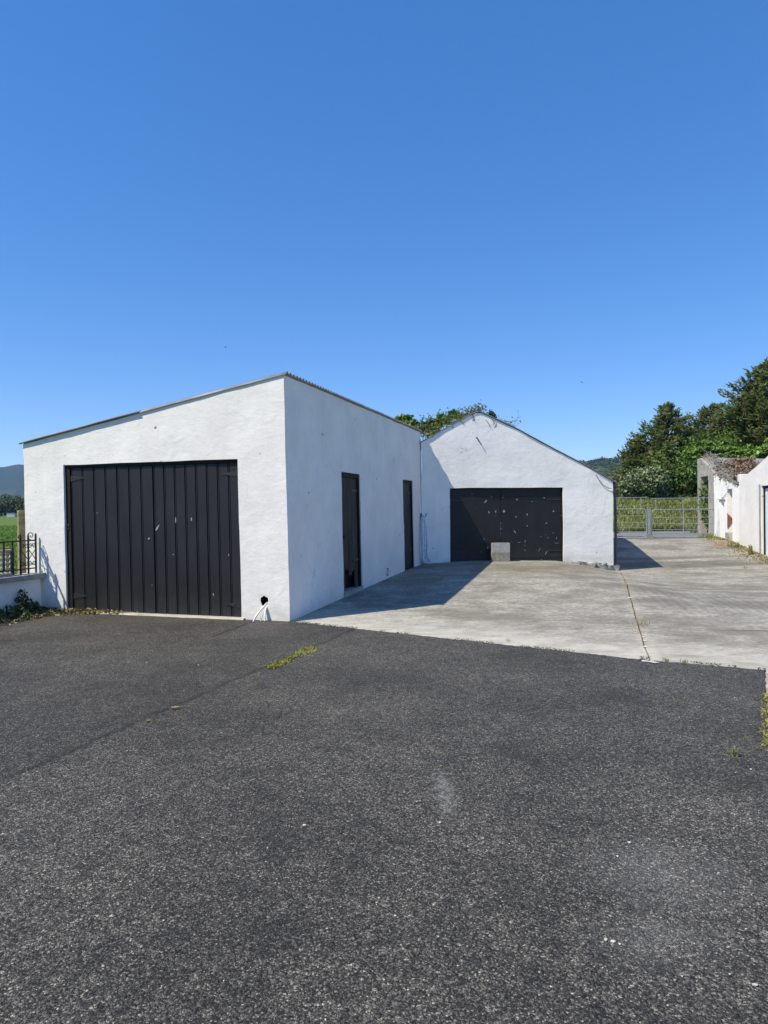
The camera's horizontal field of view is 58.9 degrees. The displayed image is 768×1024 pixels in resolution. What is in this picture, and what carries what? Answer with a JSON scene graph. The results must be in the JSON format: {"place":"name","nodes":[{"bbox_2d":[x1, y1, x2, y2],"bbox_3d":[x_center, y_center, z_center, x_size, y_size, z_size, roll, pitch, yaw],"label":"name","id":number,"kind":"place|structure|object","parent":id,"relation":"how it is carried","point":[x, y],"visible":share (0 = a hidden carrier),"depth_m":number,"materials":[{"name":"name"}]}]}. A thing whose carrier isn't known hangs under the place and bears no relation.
{"place":"outdoors","nodes":[
{"label":"outdoors","id":0,"kind":"place"},
{"bbox_2d":[0,524,17,573],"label":"meadow grass","id":1,"kind":"structure","parent":0,"point":[9,534],"depth_m":43.21,"materials":[{"name":"green plant"}]},
{"bbox_2d":[0,464,24,509],"bbox_3d":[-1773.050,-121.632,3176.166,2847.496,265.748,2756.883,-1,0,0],"label":"mountain","id":2,"kind":"structure","parent":0,"point":[11,480],"depth_m":2979.02,"materials":[{"name":"blue"}]},
{"bbox_2d":[0,507,687,547],"bbox_3d":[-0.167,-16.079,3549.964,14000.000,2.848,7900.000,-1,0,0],"label":"ground","id":3,"kind":"structure","parent":0,"point":[6,520],"depth_m":118.33,"materials":[{"name":"green plant"}]},
{"bbox_2d":[4,547,9,572],"bbox_3d":[-7.880,1.301,14.193,0.159,1.131,0.162,-1,0,0],"label":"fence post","id":4,"kind":"object","parent":3,"relation":"on","point":[6,548],"visible":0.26,"depth_m":14.18,"materials":[{"name":"wood"}]},
{"bbox_2d":[0,493,21,516],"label":"hedgerow tree","id":5,"kind":"object","parent":3,"relation":"on","point":[8,503],"visible":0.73,"depth_m":247.36,"materials":[{"name":"green plant"}]},
{"bbox_2d":[7,513,15,516],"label":"field cabin","id":6,"kind":"object","parent":3,"relation":"on","point":[11,514],"visible":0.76,"depth_m":237.17,"materials":[{"name":"paint"}]},
{"bbox_2d":[13,496,24,516],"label":"hedgerow tree","id":7,"kind":"object","parent":3,"relation":"on","point":[21,502],"visible":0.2,"depth_m":245.81,"materials":[{"name":"green plant"}]},
{"bbox_2d":[14,510,25,573],"bbox_3d":[-6.710,0.916,12.623,0.183,1.890,0.185,-1,0,0],"label":"fence post","id":8,"kind":"object","parent":3,"relation":"on","point":[21,522],"visible":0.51,"depth_m":12.57,"materials":[{"name":"wood"}]},
{"bbox_2d":[0,572,46,611],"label":"garden wall","id":9,"kind":"structure","parent":3,"relation":"on","point":[11,586],"depth_m":10.84,"materials":[{"name":"paint"}]},
{"bbox_2d":[0,548,13,575],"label":"pierced screen","id":10,"kind":"object","parent":9,"relation":"on","point":[7,563],"visible":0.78,"depth_m":10.88,"materials":[{"name":"grey concrete"}]},
{"bbox_2d":[0,532,36,574],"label":"iron railing","id":11,"kind":"object","parent":9,"relation":"on","point":[20,541],"visible":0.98,"depth_m":11.04,"materials":[{"name":"black metal"}]},
{"bbox_2d":[0,589,47,621],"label":"dark shrub","id":12,"kind":"object","parent":3,"relation":"on","point":[25,606],"visible":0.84,"depth_m":10.70,"materials":[{"name":"green plant"}]},
{"bbox_2d":[19,371,422,620],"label":"white shed","id":13,"kind":"structure","parent":3,"relation":"on","point":[286,496],"depth_m":10.82,"materials":[{"name":"paint"}]},
{"bbox_2d":[71,466,156,613],"bbox_3d":[-4.382,0.447,10.984,1.615,2.344,0.045,-1,0,17],"label":"garage door","id":14,"kind":"structure","parent":13,"relation":"in","point":[113,513],"depth_m":10.96,"materials":[{"name":"paint"}]},
{"bbox_2d":[153,463,240,616],"bbox_3d":[-2.888,0.431,10.515,1.557,2.338,0.045,-1,0,17],"label":"garage door","id":15,"kind":"structure","parent":13,"relation":"in","point":[197,547],"depth_m":10.51,"materials":[{"name":"paint"}]},
{"bbox_2d":[253,602,267,621],"bbox_3d":[-1.793,1.473,10.091,0.070,0.271,0.348,0,0,42],"label":"cable","id":16,"kind":"object","parent":13,"relation":"hanging from","point":[258,612],"visible":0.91,"depth_m":10.00,"materials":[{"name":"white plastic"}]},
{"bbox_2d":[341,477,358,590],"bbox_3d":[-0.643,0.409,12.643,0.080,2.090,0.891,-1,0,17],"label":"door","id":17,"kind":"structure","parent":13,"relation":"in","point":[349,505],"depth_m":12.67,"materials":[{"name":"brown wood"}]},
{"bbox_2d":[395,413,418,427],"bbox_3d":[0.616,-2.532,19.460,0.921,0.585,0.546,0,0,35],"label":"ivy bush","id":18,"kind":"object","parent":13,"relation":"on","point":[407,419],"visible":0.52,"depth_m":19.29,"materials":[{"name":"green plant"}]},
{"bbox_2d":[403,483,411,568],"bbox_3d":[0.546,0.328,16.415,0.072,2.049,0.782,-1,0,18],"label":"door","id":19,"kind":"structure","parent":13,"relation":"in","point":[406,486],"depth_m":16.47,"materials":[{"name":"black wood"}]},
{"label":"wall hook","id":20,"kind":"object","parent":13,"relation":"attached to","visible":0},
{"bbox_2d":[420,515,431,563],"bbox_3d":[1.051,0.707,17.429,0.215,1.241,0.468,0,0,24],"label":"hose","id":21,"kind":"object","parent":20,"relation":"hanging from","point":[424,534],"visible":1,"depth_m":17.39,"materials":[{"name":"blue plastic"}]},
{"bbox_2d":[419,411,619,570],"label":"gabled garage","id":22,"kind":"structure","parent":3,"relation":"on","point":[487,480],"depth_m":17.87,"materials":[{"name":"paint"}]},
{"bbox_2d":[416,417,439,440],"bbox_3d":[1.154,-2.274,18.953,1.492,0.736,0.866,0,0,41],"label":"bramble","id":23,"kind":"object","parent":22,"relation":"on","point":[424,429],"visible":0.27,"depth_m":18.68,"materials":[{"name":"green plant"}]},
{"bbox_2d":[415,413,452,431],"bbox_3d":[1.342,-2.451,18.628,1.095,0.553,0.509,-1,0,14],"label":"ivy","id":24,"kind":"object","parent":22,"relation":"on","point":[434,420],"visible":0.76,"depth_m":18.55,"materials":[{"name":"green plant"}]},
{"bbox_2d":[419,404,483,429],"bbox_3d":[1.859,-2.615,18.674,1.851,0.713,0.466,-1,0,0],"label":"tall weed","id":25,"kind":"object","parent":24,"relation":"on","point":[436,416],"visible":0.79,"depth_m":18.65,"materials":[{"name":"green plant"}]},
{"bbox_2d":[422,399,487,437],"bbox_3d":[1.763,-2.320,18.133,2.151,1.277,0.814,-1,0,0],"label":"dead vine","id":26,"kind":"object","parent":22,"relation":"on","point":[432,431],"visible":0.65,"depth_m":18.10,"materials":[{"name":"green plant"}]},
{"bbox_2d":[447,409,462,422],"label":"roof shrub","id":27,"kind":"object","parent":22,"relation":"on","point":[453,412],"visible":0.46,"depth_m":18.90,"materials":[{"name":"green plant"}]},
{"bbox_2d":[451,489,500,561],"bbox_3d":[2.411,0.523,17.838,1.343,2.232,0.041,-1,0,-6],"label":"garage door","id":28,"kind":"structure","parent":22,"relation":"in","point":[475,513],"depth_m":17.82,"materials":[{"name":"paint"}]},
{"bbox_2d":[486,410,495,417],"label":"roof sprig","id":29,"kind":"object","parent":22,"relation":"on","point":[492,413],"visible":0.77,"depth_m":18.36,"materials":[{"name":"green plant"}]},
{"bbox_2d":[496,411,521,426],"bbox_3d":[3.390,-2.321,18.349,0.959,0.771,0.592,0,0,26],"label":"ivy trail","id":30,"kind":"object","parent":22,"relation":"on","point":[511,421],"visible":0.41,"depth_m":18.31,"materials":[{"name":"green plant"}]},
{"bbox_2d":[501,489,561,560],"bbox_3d":[3.900,0.507,17.988,1.643,2.232,0.042,-1,0,-6],"label":"garage door","id":31,"kind":"structure","parent":22,"relation":"in","point":[530,518],"depth_m":17.98,"materials":[{"name":"paint"}]},
{"bbox_2d":[606,433,678,499],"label":"conifer tree","id":32,"kind":"object","parent":3,"relation":"on","point":[627,458],"visible":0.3,"depth_m":55.16,"materials":[{"name":"green plant"}]},
{"bbox_2d":[618,464,672,500],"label":"hedge bush","id":33,"kind":"object","parent":3,"relation":"on","point":[655,482],"visible":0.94,"depth_m":49.12,"materials":[{"name":"green plant"}]},
{"bbox_2d":[616,401,697,497],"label":"conifer tree","id":34,"kind":"object","parent":3,"relation":"on","point":[660,429],"visible":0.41,"depth_m":54.22,"materials":[{"name":"green plant"}]},
{"bbox_2d":[623,443,697,498],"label":"hedge bush","id":35,"kind":"object","parent":3,"relation":"on","point":[670,475],"visible":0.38,"depth_m":51.51,"materials":[{"name":"green plant"}]},
{"bbox_2d":[671,445,697,497],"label":"hedge bush","id":36,"kind":"object","parent":3,"relation":"on","point":[689,476],"visible":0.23,"depth_m":50.85,"materials":[{"name":"green plant"}]},
{"bbox_2d":[645,356,767,471],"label":"conifer tree","id":37,"kind":"object","parent":3,"relation":"on","point":[750,416],"visible":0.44,"depth_m":51.26,"materials":[{"name":"green plant"}]},
{"bbox_2d":[670,425,746,496],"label":"hedge bush","id":38,"kind":"object","parent":3,"relation":"on","point":[736,440],"visible":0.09,"depth_m":51.55,"materials":[{"name":"green plant"}]},
{"bbox_2d":[673,400,752,496],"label":"conifer tree","id":39,"kind":"object","parent":3,"relation":"on","point":[706,416],"visible":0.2,"depth_m":54.52,"materials":[{"name":"green plant"}]},
{"bbox_2d":[697,457,763,543],"bbox_3d":[15.225,-0.293,26.184,4.679,4.121,6.620,-1,0,13],"label":"lean to","id":40,"kind":"object","parent":3,"relation":"on","point":[723,515],"visible":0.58,"depth_m":26.30,"materials":[{"name":"white paint"}]},
{"bbox_2d":[697,480,708,532],"bbox_3d":[13.755,-0.228,29.000,0.843,2.299,1.135,-1,0,0],"label":"doorway ivy","id":41,"kind":"object","parent":40,"relation":"attached to","point":[701,504],"visible":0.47,"depth_m":28.93,"materials":[{"name":"green plant"}]},
{"bbox_2d":[696,447,742,484],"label":"dry branches","id":42,"kind":"object","parent":40,"relation":"on","point":[714,460],"visible":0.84,"depth_m":27.14,"materials":[{"name":"grey plant"}]},
{"bbox_2d":[683,438,767,460],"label":"roof ivy","id":43,"kind":"object","parent":40,"relation":"on","point":[728,448],"visible":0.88,"depth_m":32.00,"materials":[{"name":"green plant"}]},
{"bbox_2d":[713,456,760,481],"bbox_3d":[13.830,-1.542,25.402,3.101,1.472,5.852,-1,0,0],"label":"dead ivy","id":44,"kind":"object","parent":40,"relation":"on","point":[746,465],"visible":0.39,"depth_m":26.45,"materials":[{"name":"brown plant"}]},
{"bbox_2d":[737,456,767,555],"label":"white outbuilding","id":45,"kind":"structure","parent":3,"relation":"on","point":[753,506],"depth_m":21.69,"materials":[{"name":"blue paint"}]},
{"bbox_2d":[765,488,767,555],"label":"door","id":46,"kind":"structure","parent":45,"relation":"in","point":[766,489],"depth_m":20.89,"materials":[{"name":"white paint"}]},
{"bbox_2d":[0,613,767,1023],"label":"tarmac","id":47,"kind":"structure","parent":0,"point":[118,775],"depth_m":3.47,"materials":[{"name":"grey asphalt"}]},
{"bbox_2d":[0,606,137,626],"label":"leaf litter","id":48,"kind":"object","parent":47,"relation":"on","point":[55,611],"visible":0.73,"depth_m":10.84,"materials":[{"name":"brown plant"}]},
{"bbox_2d":[265,645,317,668],"bbox_3d":[-1.037,1.601,7.551,0.343,0.055,1.159,-1,0,20],"label":"moss","id":49,"kind":"object","parent":47,"relation":"on","point":[282,661],"visible":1,"depth_m":7.46,"materials":[{"name":"green plant"}]},
{"bbox_2d":[2,633,764,989],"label":"loose stones","id":50,"kind":"object","parent":47,"relation":"on","point":[500,897],"visible":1,"depth_m":2.74,"materials":[{"name":"stone"}]},
{"bbox_2d":[289,621,765,671],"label":"edge crumbs","id":51,"kind":"object","parent":47,"relation":"on","point":[515,646],"visible":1,"depth_m":8.05,"materials":[{"name":"grey gravel"}]},
{"bbox_2d":[729,746,742,756],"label":"grass tuft","id":52,"kind":"object","parent":47,"relation":"on","point":[734,753],"visible":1,"depth_m":4.43,"materials":[{"name":"green plant"}]},
{"bbox_2d":[757,688,767,750],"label":"verge weeds","id":53,"kind":"object","parent":47,"relation":"on","point":[766,713],"visible":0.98,"depth_m":5.08,"materials":[{"name":"green plant"}]},
{"bbox_2d":[0,0,767,466],"label":"sky","id":54,"kind":"structure","parent":0,"point":[416,208],"materials":[{"name":"blue"}]},
{"bbox_2d":[292,560,648,659],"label":"concrete yard","id":55,"kind":"structure","parent":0,"point":[567,606],"depth_m":11.03,"materials":[{"name":"grey concrete"}]},
{"bbox_2d":[491,552,509,561],"bbox_3d":[2.998,1.149,17.523,0.454,0.232,0.229,-1,0,0],"label":"concrete block","id":56,"kind":"object","parent":55,"relation":"on","point":[500,556],"depth_m":17.41,"materials":[{"name":"grey concrete"}]},
{"bbox_2d":[491,543,509,551],"bbox_3d":[3.001,0.913,17.526,0.445,0.236,0.232,-1,0,0],"label":"concrete block","id":57,"kind":"object","parent":56,"relation":"on","point":[500,547],"depth_m":17.42,"materials":[{"name":"grey concrete"}]},
{"bbox_2d":[628,597,657,662],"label":"mortar flakes","id":58,"kind":"object","parent":55,"relation":"on","point":[646,646],"visible":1,"depth_m":7.14,"materials":[{"name":"paint"}]},
{"bbox_2d":[586,460,696,498],"bbox_3d":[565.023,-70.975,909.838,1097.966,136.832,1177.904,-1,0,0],"label":"wooded hill","id":59,"kind":"structure","parent":0,"point":[607,464],"depth_m":934.35,"materials":[{"name":"green plant"}]},
{"bbox_2d":[579,456,686,499],"bbox_3d":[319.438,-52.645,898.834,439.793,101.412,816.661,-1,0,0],"label":"woodland","id":60,"kind":"object","parent":59,"relation":"on","point":[612,460],"visible":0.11,"depth_m":1003.03,"materials":[{"name":"green plant"}]},
{"bbox_2d":[613,496,697,531],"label":"long grass","id":61,"kind":"structure","parent":0,"point":[628,520],"depth_m":40.69,"materials":[{"name":"green plant"}]},
{"bbox_2d":[613,531,706,536],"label":"road","id":62,"kind":"structure","parent":0,"point":[644,533],"depth_m":29.52,"materials":[{"name":"concrete"}]},
{"bbox_2d":[613,537,767,674],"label":"concrete drive","id":63,"kind":"structure","parent":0,"point":[695,600],"depth_m":11.74,"materials":[{"name":"grey concrete"}]},
{"bbox_2d":[647,508,650,537],"bbox_3d":[10.278,0.461,26.399,0.125,1.226,0.125,-1,0,-6],"label":"gate post","id":64,"kind":"object","parent":63,"relation":"on","point":[648,522],"visible":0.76,"depth_m":26.35,"materials":[{"name":"concrete"}]},
{"bbox_2d":[651,497,713,537],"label":"field gate","id":65,"kind":"structure","parent":64,"relation":"attached to","point":[683,523],"depth_m":26.25,"materials":[{"name":"metal"}]},
{"bbox_2d":[613,536,699,537],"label":"gateway kerb","id":66,"kind":"structure","parent":63,"relation":"on","point":[646,537],"depth_m":27.13,"materials":[{"name":"grey concrete"}]},
{"bbox_2d":[698,532,715,537],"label":"grass tuft","id":67,"kind":"object","parent":63,"relation":"on","point":[709,535],"visible":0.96,"depth_m":25.93,"materials":[{"name":"green plant"}]},
{"bbox_2d":[714,540,727,545],"bbox_3d":[11.499,1.073,23.225,0.330,0.200,0.422,-1,0,14],"label":"stone block","id":68,"kind":"object","parent":63,"relation":"on","point":[720,543],"depth_m":23.04,"materials":[{"name":"beige stone"}]},
{"bbox_2d":[725,532,731,540],"bbox_3d":[12.665,0.913,24.631,0.450,0.340,0.620,-1,0,13],"label":"step block","id":69,"kind":"object","parent":63,"relation":"on","point":[728,535],"depth_m":24.50,"materials":[{"name":"grey concrete"}]},
{"bbox_2d":[696,536,767,563],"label":"drive debris","id":70,"kind":"object","parent":63,"relation":"on","point":[741,547],"visible":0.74,"depth_m":21.88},
{"bbox_2d":[746,544,755,553],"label":"grass tuft","id":71,"kind":"object","parent":63,"relation":"on","point":[750,550],"visible":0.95,"depth_m":21.09,"materials":[{"name":"green plant"}]},
{"bbox_3d":[9.059,0.340,26.550,0.152,1.780,0.067,-1,0,0],"label":"gate post","id":72,"kind":"object","parent":63,"relation":"on","visible":0},
{"bbox_2d":[617,497,646,536],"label":"field gate","id":73,"kind":"structure","parent":72,"relation":"attached to","point":[646,520],"depth_m":26.44,"materials":[{"name":"metal"}]},
{"bbox_2d":[765,675,767,708],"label":"pavement strip","id":74,"kind":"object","parent":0,"point":[766,680],"visible":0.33,"depth_m":6.29,"materials":[{"name":"grey concrete"}]}
]}

